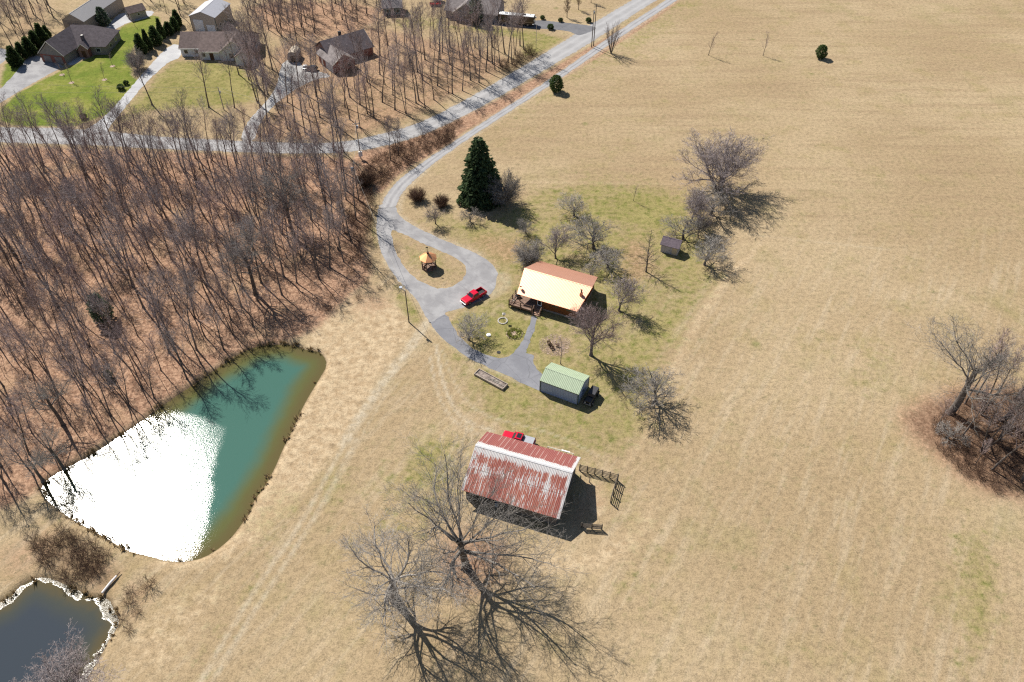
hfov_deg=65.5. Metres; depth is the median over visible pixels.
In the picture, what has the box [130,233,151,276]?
woodland tree
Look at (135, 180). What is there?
woodland tree
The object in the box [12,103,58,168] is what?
woodland tree
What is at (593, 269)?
weeping tree
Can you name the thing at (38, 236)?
woodland tree
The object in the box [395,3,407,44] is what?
roadside tree
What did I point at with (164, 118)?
woodland tree
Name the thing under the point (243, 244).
edge tree
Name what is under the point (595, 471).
rail fence
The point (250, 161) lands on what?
woodland tree
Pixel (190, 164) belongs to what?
woodland tree
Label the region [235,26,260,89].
roadside tree
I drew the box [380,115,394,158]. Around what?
bank tree
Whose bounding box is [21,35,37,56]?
hedge tree
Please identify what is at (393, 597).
oak tree
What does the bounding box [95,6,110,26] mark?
blue spruce
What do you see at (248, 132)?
woodland tree
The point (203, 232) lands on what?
woodland tree
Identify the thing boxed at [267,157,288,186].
woodland tree
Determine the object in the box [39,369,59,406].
woodland tree
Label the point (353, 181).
woodland tree
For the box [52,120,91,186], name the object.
woodland tree
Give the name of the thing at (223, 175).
woodland tree
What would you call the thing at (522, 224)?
fruit tree
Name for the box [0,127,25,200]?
woodland tree
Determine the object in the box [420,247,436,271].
gazebo
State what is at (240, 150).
woodland tree
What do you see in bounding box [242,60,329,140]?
gravel drive
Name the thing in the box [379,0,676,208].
lane
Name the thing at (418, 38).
roadside tree
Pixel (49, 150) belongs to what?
woodland tree
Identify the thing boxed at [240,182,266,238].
woodland tree
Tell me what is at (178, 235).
woodland tree
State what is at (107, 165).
woodland tree
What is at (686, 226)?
fruit tree
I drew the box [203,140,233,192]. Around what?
woodland tree
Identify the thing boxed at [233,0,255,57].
roadside tree
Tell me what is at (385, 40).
roadside tree
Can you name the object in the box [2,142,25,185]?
woodland tree
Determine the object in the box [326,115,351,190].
woodland tree
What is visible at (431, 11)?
roadside tree
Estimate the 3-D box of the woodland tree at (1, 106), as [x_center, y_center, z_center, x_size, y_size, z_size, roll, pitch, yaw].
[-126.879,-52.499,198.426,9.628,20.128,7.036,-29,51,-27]
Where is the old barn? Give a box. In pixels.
[461,432,580,524]
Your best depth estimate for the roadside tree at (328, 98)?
199.01 m
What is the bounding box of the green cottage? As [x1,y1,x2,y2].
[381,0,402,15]
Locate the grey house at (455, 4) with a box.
[444,0,504,22]
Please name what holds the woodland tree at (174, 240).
on the ground at (796, 496)
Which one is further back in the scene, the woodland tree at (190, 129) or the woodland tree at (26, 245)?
the woodland tree at (190, 129)
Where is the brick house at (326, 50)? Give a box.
[315,29,373,72]
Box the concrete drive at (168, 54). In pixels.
[86,44,180,131]
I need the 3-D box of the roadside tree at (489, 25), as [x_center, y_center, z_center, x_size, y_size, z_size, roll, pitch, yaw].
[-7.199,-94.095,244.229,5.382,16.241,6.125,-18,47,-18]
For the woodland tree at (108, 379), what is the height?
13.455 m
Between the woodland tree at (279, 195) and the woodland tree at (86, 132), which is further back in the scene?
the woodland tree at (86, 132)
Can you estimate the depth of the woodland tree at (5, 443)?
128.49 m
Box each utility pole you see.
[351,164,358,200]
[352,121,362,158]
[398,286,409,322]
[591,11,594,46]
[593,4,598,45]
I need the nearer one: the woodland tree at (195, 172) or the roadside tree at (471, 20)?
the woodland tree at (195, 172)
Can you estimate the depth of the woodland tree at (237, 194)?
177.70 m
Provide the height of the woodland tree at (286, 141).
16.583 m
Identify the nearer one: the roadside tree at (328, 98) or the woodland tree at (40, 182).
the woodland tree at (40, 182)
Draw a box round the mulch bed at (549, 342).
[539,334,569,355]
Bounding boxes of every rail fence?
[579,464,617,479]
[581,522,602,529]
[610,474,618,502]
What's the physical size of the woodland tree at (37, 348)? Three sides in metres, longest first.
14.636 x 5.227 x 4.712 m
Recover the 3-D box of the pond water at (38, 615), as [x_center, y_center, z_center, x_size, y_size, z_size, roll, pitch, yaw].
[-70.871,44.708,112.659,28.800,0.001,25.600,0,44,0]
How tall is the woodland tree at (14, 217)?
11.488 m
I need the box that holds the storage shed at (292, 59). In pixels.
[287,46,301,61]
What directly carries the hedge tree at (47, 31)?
on the ground at (796, 496)
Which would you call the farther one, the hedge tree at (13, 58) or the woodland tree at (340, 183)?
the hedge tree at (13, 58)
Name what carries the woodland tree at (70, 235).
on the ground at (796, 496)
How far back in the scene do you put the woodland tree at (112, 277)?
159.63 m
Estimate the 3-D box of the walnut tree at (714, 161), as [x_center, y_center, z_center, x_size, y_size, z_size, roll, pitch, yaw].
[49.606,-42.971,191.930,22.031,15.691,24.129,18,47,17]
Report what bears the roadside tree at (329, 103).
on the ground at (796, 496)
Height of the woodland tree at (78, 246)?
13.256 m
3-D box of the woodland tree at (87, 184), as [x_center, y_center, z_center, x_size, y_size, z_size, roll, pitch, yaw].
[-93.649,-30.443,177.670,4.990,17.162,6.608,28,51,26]
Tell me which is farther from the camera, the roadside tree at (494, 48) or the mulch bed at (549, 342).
the roadside tree at (494, 48)
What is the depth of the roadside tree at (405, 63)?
223.48 m
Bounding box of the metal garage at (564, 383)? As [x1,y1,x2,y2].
[539,362,589,404]
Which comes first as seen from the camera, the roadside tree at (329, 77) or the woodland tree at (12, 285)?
the woodland tree at (12, 285)
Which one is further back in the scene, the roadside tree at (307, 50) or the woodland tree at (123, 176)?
the roadside tree at (307, 50)
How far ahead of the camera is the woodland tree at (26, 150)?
188.21 m
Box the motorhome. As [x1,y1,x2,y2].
[498,11,535,26]
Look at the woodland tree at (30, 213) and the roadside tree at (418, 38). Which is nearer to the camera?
the woodland tree at (30, 213)
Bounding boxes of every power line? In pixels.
[4,83,193,87]
[39,91,212,92]
[355,14,586,120]
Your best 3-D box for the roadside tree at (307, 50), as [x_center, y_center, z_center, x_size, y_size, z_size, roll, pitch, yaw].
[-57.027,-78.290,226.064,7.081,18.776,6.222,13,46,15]
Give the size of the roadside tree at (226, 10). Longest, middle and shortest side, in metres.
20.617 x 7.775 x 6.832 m
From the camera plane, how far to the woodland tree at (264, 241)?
170.84 m
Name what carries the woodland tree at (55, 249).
on the ground at (796, 496)
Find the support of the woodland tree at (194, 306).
on the ground at (796, 496)
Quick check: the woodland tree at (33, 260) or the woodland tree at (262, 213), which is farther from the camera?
the woodland tree at (262, 213)
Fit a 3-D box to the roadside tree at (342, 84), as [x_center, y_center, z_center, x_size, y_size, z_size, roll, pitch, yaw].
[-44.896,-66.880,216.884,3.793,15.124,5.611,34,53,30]
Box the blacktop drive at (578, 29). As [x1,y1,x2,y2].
[493,20,595,34]
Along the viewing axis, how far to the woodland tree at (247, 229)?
171.50 m
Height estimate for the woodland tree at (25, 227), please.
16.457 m
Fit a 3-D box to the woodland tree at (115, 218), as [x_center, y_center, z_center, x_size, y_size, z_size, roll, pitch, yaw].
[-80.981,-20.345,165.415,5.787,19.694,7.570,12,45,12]
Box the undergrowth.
[0,23,519,467]
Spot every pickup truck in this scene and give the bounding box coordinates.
[460,287,486,304]
[502,430,535,444]
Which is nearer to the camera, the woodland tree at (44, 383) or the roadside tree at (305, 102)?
the woodland tree at (44, 383)
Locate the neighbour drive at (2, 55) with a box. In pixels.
[0,48,5,63]
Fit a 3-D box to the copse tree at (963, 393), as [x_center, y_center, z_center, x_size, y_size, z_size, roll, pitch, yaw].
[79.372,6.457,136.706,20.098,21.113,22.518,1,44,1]
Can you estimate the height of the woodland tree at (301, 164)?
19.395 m
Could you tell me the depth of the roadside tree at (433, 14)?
252.75 m
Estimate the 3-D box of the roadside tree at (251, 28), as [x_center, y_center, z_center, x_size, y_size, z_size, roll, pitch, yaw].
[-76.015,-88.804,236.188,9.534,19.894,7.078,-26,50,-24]
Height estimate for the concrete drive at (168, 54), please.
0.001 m
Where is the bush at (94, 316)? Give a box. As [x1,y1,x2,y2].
[86,292,113,323]
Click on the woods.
(298, 5)
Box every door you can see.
[193,19,204,30]
[206,25,215,30]
[664,246,670,253]
[671,248,676,254]
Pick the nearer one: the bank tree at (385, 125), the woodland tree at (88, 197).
the woodland tree at (88, 197)
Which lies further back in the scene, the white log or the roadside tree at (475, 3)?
the roadside tree at (475, 3)
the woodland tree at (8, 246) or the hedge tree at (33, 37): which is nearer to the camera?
the woodland tree at (8, 246)
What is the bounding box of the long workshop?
[60,0,123,28]
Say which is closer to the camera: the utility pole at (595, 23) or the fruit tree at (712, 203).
the fruit tree at (712, 203)
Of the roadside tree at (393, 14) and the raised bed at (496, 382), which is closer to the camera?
the raised bed at (496, 382)
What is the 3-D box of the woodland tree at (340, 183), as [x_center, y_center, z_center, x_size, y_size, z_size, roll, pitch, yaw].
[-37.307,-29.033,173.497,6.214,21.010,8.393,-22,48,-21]
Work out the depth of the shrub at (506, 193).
188.45 m
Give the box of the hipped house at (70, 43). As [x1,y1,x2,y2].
[38,24,120,63]
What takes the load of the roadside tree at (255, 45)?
on the ground at (796, 496)
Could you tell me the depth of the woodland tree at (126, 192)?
184.59 m
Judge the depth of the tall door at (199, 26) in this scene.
263.53 m
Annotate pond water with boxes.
[0,578,118,681]
[42,345,325,561]
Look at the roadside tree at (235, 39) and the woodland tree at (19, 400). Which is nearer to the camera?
the woodland tree at (19, 400)
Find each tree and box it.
[0,89,19,163]
[0,107,26,172]
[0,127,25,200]
[0,165,25,236]
[0,170,59,241]
[0,175,35,239]
[0,190,13,213]
[0,202,21,246]
[0,213,17,256]
[0,213,38,276]
[0,220,24,286]
[0,226,14,274]
[0,236,21,263]
[0,265,25,316]
[0,312,47,374]
[0,324,32,372]
[0,326,13,356]
[0,389,30,454]
[0,426,34,475]
[0,431,55,482]
[1,368,80,426]
[2,132,37,186]
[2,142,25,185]
[3,155,42,216]
[3,189,37,255]
[3,383,32,432]
[5,45,24,67]
[11,90,43,165]
[11,132,53,191]
[11,205,40,250]
[11,621,124,681]
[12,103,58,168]
[12,111,32,153]
[12,234,56,289]
[13,241,59,307]
[13,373,32,403]
[14,41,28,58]
[14,215,58,272]
[15,166,62,228]
[15,170,46,232]
[17,144,64,215]
[20,274,49,330]
[20,331,54,385]
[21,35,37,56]
[21,417,53,456]
[23,274,46,322]
[23,416,70,470]
[26,224,48,263]
[27,30,43,49]
[28,92,80,165]
[32,141,50,181]
[33,22,49,43]
[33,283,63,345]
[34,193,75,271]
[35,242,90,320]
[35,374,70,424]
[36,134,69,184]
[37,187,93,261]
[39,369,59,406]
[40,275,80,335]
[41,318,62,356]
[41,327,84,387]
[41,329,75,376]
[42,25,51,37]
[43,140,71,202]
[45,133,73,174]
[45,165,74,231]
[45,232,73,277]
[50,101,88,176]
[51,359,87,402]
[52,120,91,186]
[52,200,75,243]
[52,332,111,415]
[53,299,83,362]
[55,133,93,205]
[55,183,97,250]
[56,248,79,294]
[57,175,113,246]
[58,214,83,255]
[59,174,90,230]
[59,301,94,346]
[60,217,113,287]
[61,186,113,258]
[64,227,93,274]
[65,121,94,168]
[65,151,89,189]
[66,97,87,134]
[68,262,87,301]
[69,107,113,168]
[69,176,102,223]
[71,273,96,313]
[73,280,114,353]
[73,392,99,431]
[74,323,98,371]
[75,131,103,176]
[76,149,103,197]
[76,172,95,215]
[84,286,114,329]
[86,144,105,183]
[86,183,109,220]
[87,134,122,205]
[87,147,120,192]
[89,84,114,145]
[89,225,144,308]
[90,253,111,299]
[90,315,142,388]
[90,344,129,406]
[92,237,110,274]
[94,196,135,277]
[95,147,124,211]
[95,350,120,387]
[96,268,123,308]
[100,99,129,160]
[102,181,133,245]
[103,97,131,171]
[103,218,132,287]
[105,150,133,226]
[106,191,133,233]
[106,321,138,368]
[107,98,149,163]
[108,153,138,206]
[108,318,136,355]
[111,131,147,191]
[112,211,132,256]
[113,296,137,335]
[116,177,136,215]
[120,105,146,153]
[121,142,140,188]
[122,192,148,247]
[124,181,154,232]
[124,254,149,292]
[126,99,160,175]
[126,225,147,267]
[128,45,152,105]
[128,272,153,316]
[129,157,176,238]
[129,174,149,219]
[130,132,144,177]
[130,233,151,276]
[131,269,168,353]
[132,124,164,204]
[132,163,155,210]
[133,33,147,54]
[133,210,165,279]
[134,221,153,257]
[134,352,154,398]
[137,201,171,258]
[139,131,173,193]
[139,175,164,222]
[140,332,161,370]
[141,29,152,50]
[141,185,178,245]
[142,124,162,168]
[142,270,169,334]
[146,115,167,155]
[146,292,181,361]
[147,25,162,46]
[149,135,182,200]
[150,256,174,295]
[152,264,177,311]
[153,140,175,182]
[153,167,171,210]
[154,106,182,167]
[154,323,188,379]
[155,18,165,38]
[155,113,187,173]
[155,265,198,350]
[156,173,182,215]
[160,102,197,187]
[160,208,204,282]
[161,102,182,155]
[161,229,188,280]
[163,21,174,35]
[164,218,188,260]
[166,257,195,317]
[167,141,202,214]
[168,182,196,229]
[168,187,179,223]
[169,16,180,31]
[169,88,196,158]
[171,9,182,25]
[171,254,191,298]
[172,111,210,186]
[172,175,198,222]
[175,205,208,284]
[175,311,201,363]
[179,225,195,274]
[180,221,223,294]
[184,252,212,305]
[184,284,204,335]
[186,47,211,107]
[186,132,218,197]
[187,157,203,200]
[189,161,203,193]
[191,93,212,160]
[192,175,215,227]
[192,230,209,266]
[194,174,236,243]
[194,191,218,238]
[195,221,209,253]
[199,300,224,349]
[200,212,224,270]
[200,212,283,296]
[202,163,248,241]
[202,266,244,334]
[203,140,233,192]
[205,221,223,261]
[205,269,231,320]
[210,223,243,288]
[211,119,229,168]
[216,22,239,74]
[216,43,235,107]
[216,242,243,306]
[218,111,241,178]
[218,154,247,209]
[220,4,252,66]
[221,207,235,252]
[223,187,232,219]
[225,28,249,79]
[227,143,257,196]
[227,173,245,230]
[229,206,254,248]
[229,213,258,259]
[230,166,252,219]
[231,241,258,300]
[232,10,251,63]
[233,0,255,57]
[233,46,257,101]
[233,100,249,144]
[234,283,254,326]
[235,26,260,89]
[235,136,253,187]
[236,170,258,215]
[237,8,269,74]
[237,36,257,85]
[237,150,263,229]
[237,213,264,283]
[240,123,258,167]
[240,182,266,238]
[242,122,254,154]
[243,128,279,213]
[244,18,267,64]
[245,55,259,106]
[245,157,323,237]
[246,110,268,171]
[247,0,269,53]
[247,138,267,180]
[248,34,268,94]
[249,26,263,80]
[249,116,266,161]
[250,60,271,122]
[252,146,286,213]
[253,54,279,112]
[253,100,267,136]
[255,106,294,180]
[256,13,275,69]
[257,161,275,222]
[257,225,272,266]
[258,118,279,171]
[258,208,271,251]
[258,226,282,295]
[259,172,289,233]
[259,280,277,320]
[261,200,289,276]
[263,38,280,79]
[263,117,284,165]
[264,134,284,172]
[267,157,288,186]
[267,188,290,246]
[268,35,292,102]
[271,82,287,128]
[271,214,286,257]
[276,200,311,257]
[277,135,300,185]
[277,231,301,283]
[279,64,297,121]
[280,105,292,140]
[281,68,306,132]
[281,197,307,248]
[282,34,301,89]
[283,176,297,223]
[285,112,302,157]
[285,234,301,269]
[286,149,315,219]
[286,210,322,279]
[287,156,308,197]
[287,192,304,235]
[289,136,312,205]
[291,75,310,115]
[291,118,320,169]
[292,69,321,134]
[294,91,318,144]
[296,31,318,96]
[297,192,320,259]
[299,63,310,107]
[299,136,324,178]
[301,123,323,190]
[301,134,333,211]
[303,62,332,107]
[303,64,321,117]
[305,39,320,88]
[310,166,329,204]
[310,202,321,238]
[312,153,330,200]
[313,202,338,267]
[314,158,341,225]
[316,84,340,148]
[317,89,344,152]
[317,93,342,169]
[319,56,341,127]
[322,200,348,250]
[324,168,353,241]
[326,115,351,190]
[328,32,343,80]
[328,147,346,199]
[328,213,343,261]
[329,142,342,176]
[330,193,345,233]
[331,39,350,97]
[331,502,471,657]
[337,71,356,119]
[339,49,351,107]
[342,16,357,69]
[342,161,362,219]
[345,66,366,127]
[346,27,370,81]
[346,40,364,104]
[347,49,356,89]
[355,53,376,117]
[357,72,378,116]
[358,62,370,113]
[364,428,590,630]
[366,21,377,59]
[366,22,384,74]
[369,43,389,102]
[371,0,388,52]
[375,48,385,84]
[380,1,390,44]
[380,40,401,95]
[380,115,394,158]
[381,26,397,63]
[381,48,402,109]
[383,117,401,152]
[384,61,409,113]
[386,1,404,35]
[388,29,401,74]
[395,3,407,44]
[396,42,411,97]
[399,0,421,62]
[401,23,427,78]
[402,10,421,72]
[402,46,425,100]
[405,49,420,102]
[409,0,423,49]
[413,0,429,59]
[417,62,428,106]
[420,0,437,46]
[423,19,447,85]
[423,54,436,99]
[423,204,446,223]
[426,0,437,39]
[426,29,438,71]
[428,1,447,59]
[433,0,447,52]
[437,9,454,64]
[439,0,453,46]
[440,58,449,93]
[442,38,459,93]
[445,31,457,74]
[449,7,462,59]
[453,8,464,46]
[453,40,470,90]
[454,311,490,345]
[455,1,470,48]
[456,136,504,212]
[458,34,466,69]
[459,24,476,80]
[459,207,485,227]
[461,7,482,45]
[463,19,479,73]
[465,0,484,55]
[470,31,486,82]
[478,16,495,71]
[481,6,502,63]
[483,0,501,47]
[483,8,494,59]
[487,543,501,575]
[488,27,500,69]
[489,0,508,53]
[493,17,504,65]
[500,2,522,62]
[503,13,520,63]
[506,7,524,54]
[509,0,528,45]
[516,218,538,234]
[517,0,530,49]
[538,222,572,258]
[553,189,588,218]
[557,337,563,363]
[559,212,616,262]
[563,0,571,13]
[567,301,626,356]
[580,264,599,274]
[587,242,628,274]
[603,273,650,311]
[617,364,685,428]
[629,230,663,272]
[660,215,709,239]
[670,126,774,204]
[681,186,715,222]
[682,187,712,210]
[684,212,714,237]
[689,234,736,270]
[696,181,744,218]
[904,313,1023,433]
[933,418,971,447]
[935,396,953,430]
[963,342,1009,403]
[963,381,1008,433]
[974,438,992,464]
[975,329,1020,395]
[980,324,1023,415]
[980,390,1023,452]
[991,415,1023,470]
[997,379,1023,442]
[1001,335,1023,422]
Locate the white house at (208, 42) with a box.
[178,21,259,64]
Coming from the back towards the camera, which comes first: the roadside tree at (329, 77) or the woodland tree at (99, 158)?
the roadside tree at (329, 77)
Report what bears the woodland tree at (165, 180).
on the ground at (796, 496)
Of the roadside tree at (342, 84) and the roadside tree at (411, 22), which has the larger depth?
the roadside tree at (411, 22)
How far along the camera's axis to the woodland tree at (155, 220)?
169.83 m
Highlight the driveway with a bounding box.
[428,315,543,392]
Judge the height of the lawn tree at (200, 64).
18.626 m
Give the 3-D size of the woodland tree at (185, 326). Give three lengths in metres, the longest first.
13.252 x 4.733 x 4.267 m
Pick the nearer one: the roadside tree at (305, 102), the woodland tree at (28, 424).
the woodland tree at (28, 424)
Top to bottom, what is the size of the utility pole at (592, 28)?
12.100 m
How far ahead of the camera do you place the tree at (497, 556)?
117.12 m
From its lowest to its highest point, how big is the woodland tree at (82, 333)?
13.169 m
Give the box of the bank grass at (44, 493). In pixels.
[1,338,319,653]
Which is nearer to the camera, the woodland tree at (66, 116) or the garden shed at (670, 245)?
the garden shed at (670, 245)
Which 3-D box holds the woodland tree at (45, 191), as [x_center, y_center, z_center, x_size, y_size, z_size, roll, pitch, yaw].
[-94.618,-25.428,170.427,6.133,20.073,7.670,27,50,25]
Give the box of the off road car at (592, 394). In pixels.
[583,385,599,405]
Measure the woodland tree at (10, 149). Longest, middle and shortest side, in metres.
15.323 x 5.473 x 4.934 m
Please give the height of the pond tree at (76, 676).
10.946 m
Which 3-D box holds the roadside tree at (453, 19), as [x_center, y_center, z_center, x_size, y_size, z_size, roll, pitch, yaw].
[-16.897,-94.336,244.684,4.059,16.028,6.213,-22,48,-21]
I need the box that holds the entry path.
[68,56,83,64]
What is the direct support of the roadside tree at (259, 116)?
on the ground at (796, 496)
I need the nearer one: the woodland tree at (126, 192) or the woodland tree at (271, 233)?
the woodland tree at (271, 233)
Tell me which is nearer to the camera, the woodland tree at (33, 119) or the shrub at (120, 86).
the woodland tree at (33, 119)
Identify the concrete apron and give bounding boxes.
[106,11,153,28]
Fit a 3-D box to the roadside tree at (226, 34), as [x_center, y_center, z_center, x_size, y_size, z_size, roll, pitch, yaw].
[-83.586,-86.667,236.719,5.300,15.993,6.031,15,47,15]
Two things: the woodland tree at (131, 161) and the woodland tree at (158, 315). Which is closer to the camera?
the woodland tree at (158, 315)
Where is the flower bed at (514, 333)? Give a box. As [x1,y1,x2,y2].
[505,327,524,339]
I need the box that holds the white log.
[101,572,119,593]
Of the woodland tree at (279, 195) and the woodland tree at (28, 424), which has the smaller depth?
the woodland tree at (28, 424)
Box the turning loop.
[376,205,497,321]
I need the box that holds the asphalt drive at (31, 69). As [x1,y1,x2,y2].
[0,56,62,102]
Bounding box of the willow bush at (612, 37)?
[604,20,621,52]
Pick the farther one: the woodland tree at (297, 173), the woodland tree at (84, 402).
the woodland tree at (297, 173)
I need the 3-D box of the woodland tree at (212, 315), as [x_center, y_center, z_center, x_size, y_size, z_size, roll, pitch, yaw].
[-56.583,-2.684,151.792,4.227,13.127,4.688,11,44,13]
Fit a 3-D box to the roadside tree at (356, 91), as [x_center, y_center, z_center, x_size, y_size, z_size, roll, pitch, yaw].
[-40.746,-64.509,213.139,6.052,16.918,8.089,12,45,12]
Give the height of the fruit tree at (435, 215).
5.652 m
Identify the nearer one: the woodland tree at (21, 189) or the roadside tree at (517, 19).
the woodland tree at (21, 189)
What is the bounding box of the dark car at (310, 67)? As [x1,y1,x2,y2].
[303,65,317,70]
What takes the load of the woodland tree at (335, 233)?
on the ground at (796, 496)
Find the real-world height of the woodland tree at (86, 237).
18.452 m
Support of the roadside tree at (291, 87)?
on the ground at (796, 496)
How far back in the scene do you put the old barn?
128.70 m
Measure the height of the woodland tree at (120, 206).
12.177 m
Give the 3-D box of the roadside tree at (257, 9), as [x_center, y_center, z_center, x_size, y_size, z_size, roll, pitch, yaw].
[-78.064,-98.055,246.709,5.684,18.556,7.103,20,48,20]
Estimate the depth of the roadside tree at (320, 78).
216.60 m
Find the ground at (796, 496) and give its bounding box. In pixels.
[0,0,1023,681]
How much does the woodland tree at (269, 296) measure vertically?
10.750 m
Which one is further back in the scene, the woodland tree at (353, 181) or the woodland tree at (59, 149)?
the woodland tree at (59, 149)
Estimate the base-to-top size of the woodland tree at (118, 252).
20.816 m
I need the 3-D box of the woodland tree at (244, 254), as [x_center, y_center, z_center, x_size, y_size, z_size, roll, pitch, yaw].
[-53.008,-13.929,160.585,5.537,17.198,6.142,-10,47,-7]
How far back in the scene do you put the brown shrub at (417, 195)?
192.46 m
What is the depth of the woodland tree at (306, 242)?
165.16 m
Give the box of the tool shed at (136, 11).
[123,3,146,20]
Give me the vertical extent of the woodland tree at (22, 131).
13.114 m
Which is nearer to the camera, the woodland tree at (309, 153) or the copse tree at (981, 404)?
the copse tree at (981, 404)
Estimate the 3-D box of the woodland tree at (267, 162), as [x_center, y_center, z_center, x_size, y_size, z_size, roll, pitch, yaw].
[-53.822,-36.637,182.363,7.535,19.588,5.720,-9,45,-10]
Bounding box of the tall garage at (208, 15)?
[189,0,231,30]
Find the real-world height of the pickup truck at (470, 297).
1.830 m
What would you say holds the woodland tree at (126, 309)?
on the ground at (796, 496)
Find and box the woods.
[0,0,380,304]
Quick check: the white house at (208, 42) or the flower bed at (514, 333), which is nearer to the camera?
the flower bed at (514, 333)
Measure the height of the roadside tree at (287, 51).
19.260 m
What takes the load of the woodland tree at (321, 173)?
on the ground at (796, 496)
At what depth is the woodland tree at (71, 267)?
160.51 m
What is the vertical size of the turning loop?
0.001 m
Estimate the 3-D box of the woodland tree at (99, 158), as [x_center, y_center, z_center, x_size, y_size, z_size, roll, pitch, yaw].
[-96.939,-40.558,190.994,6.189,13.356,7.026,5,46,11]
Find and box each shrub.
[116,83,124,90]
[123,48,147,68]
[354,167,376,187]
[405,187,426,202]
[431,193,450,207]
[479,168,524,206]
[510,235,548,267]
[547,23,553,28]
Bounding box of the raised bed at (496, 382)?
[474,368,507,390]
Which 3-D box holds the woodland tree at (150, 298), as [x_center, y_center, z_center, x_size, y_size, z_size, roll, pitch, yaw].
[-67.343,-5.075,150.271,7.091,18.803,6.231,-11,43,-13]
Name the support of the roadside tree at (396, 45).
on the ground at (796, 496)
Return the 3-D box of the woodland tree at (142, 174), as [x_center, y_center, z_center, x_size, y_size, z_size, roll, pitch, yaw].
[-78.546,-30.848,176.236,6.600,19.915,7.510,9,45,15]
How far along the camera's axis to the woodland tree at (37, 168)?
180.02 m
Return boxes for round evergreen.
[548,75,563,92]
[815,44,827,58]
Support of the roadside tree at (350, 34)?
on the ground at (796, 496)
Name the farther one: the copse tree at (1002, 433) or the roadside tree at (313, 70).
the roadside tree at (313, 70)
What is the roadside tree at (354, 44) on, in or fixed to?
on the ground at (796, 496)
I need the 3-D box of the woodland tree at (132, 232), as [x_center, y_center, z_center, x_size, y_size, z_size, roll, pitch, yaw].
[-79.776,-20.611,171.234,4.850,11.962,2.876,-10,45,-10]
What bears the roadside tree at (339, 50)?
on the ground at (796, 496)
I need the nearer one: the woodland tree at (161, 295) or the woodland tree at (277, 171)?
the woodland tree at (161, 295)
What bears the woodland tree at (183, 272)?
on the ground at (796, 496)
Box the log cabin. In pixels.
[508,261,597,318]
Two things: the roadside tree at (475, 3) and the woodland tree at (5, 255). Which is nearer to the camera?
the woodland tree at (5, 255)
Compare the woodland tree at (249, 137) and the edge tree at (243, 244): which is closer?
the edge tree at (243, 244)
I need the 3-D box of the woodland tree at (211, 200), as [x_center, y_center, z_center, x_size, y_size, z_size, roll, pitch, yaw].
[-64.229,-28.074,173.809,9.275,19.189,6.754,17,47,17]
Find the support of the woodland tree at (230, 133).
on the ground at (796, 496)
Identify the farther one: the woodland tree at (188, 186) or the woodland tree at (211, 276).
the woodland tree at (188, 186)
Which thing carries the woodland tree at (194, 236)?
on the ground at (796, 496)
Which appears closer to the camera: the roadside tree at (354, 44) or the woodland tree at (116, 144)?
the woodland tree at (116, 144)
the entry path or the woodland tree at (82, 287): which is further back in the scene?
the entry path
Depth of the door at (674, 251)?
177.49 m
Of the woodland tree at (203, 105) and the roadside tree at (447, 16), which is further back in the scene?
the roadside tree at (447, 16)
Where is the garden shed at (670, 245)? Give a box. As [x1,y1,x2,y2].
[660,235,682,255]
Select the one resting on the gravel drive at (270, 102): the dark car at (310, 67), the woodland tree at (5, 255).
the dark car at (310, 67)
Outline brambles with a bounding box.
[23,44,1023,634]
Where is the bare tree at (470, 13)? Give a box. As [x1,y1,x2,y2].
[467,0,483,23]
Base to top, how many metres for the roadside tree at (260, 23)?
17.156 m
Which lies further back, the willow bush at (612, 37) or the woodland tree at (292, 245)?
the willow bush at (612, 37)
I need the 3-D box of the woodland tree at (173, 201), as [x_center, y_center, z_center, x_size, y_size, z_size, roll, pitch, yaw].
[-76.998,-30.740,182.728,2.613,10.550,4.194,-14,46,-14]
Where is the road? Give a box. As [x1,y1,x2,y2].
[0,0,656,153]
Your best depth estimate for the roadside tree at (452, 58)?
225.16 m
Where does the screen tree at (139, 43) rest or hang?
on the ground at (796, 496)
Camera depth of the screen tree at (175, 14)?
265.76 m
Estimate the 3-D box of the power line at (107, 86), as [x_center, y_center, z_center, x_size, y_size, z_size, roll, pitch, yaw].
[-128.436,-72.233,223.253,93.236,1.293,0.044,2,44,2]
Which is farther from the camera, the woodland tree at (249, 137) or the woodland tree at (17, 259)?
the woodland tree at (249, 137)
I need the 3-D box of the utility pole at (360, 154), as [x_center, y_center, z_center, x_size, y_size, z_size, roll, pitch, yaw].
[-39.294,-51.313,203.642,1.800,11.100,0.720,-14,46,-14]
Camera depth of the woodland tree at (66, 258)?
155.55 m
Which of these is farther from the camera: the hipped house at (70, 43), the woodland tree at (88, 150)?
the hipped house at (70, 43)
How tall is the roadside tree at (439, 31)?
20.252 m
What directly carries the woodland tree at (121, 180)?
on the ground at (796, 496)
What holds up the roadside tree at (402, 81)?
on the ground at (796, 496)
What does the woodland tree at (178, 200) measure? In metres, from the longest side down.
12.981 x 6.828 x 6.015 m
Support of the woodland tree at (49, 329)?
on the ground at (796, 496)
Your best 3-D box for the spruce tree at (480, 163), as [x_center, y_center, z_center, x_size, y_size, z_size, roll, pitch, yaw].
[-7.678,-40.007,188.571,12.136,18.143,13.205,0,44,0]
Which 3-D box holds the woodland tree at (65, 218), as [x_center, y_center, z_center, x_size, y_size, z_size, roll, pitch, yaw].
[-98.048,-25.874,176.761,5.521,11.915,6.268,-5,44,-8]
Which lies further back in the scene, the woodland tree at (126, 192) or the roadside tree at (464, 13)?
the roadside tree at (464, 13)
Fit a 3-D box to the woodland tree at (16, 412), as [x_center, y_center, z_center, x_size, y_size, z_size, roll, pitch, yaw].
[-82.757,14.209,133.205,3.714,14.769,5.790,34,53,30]

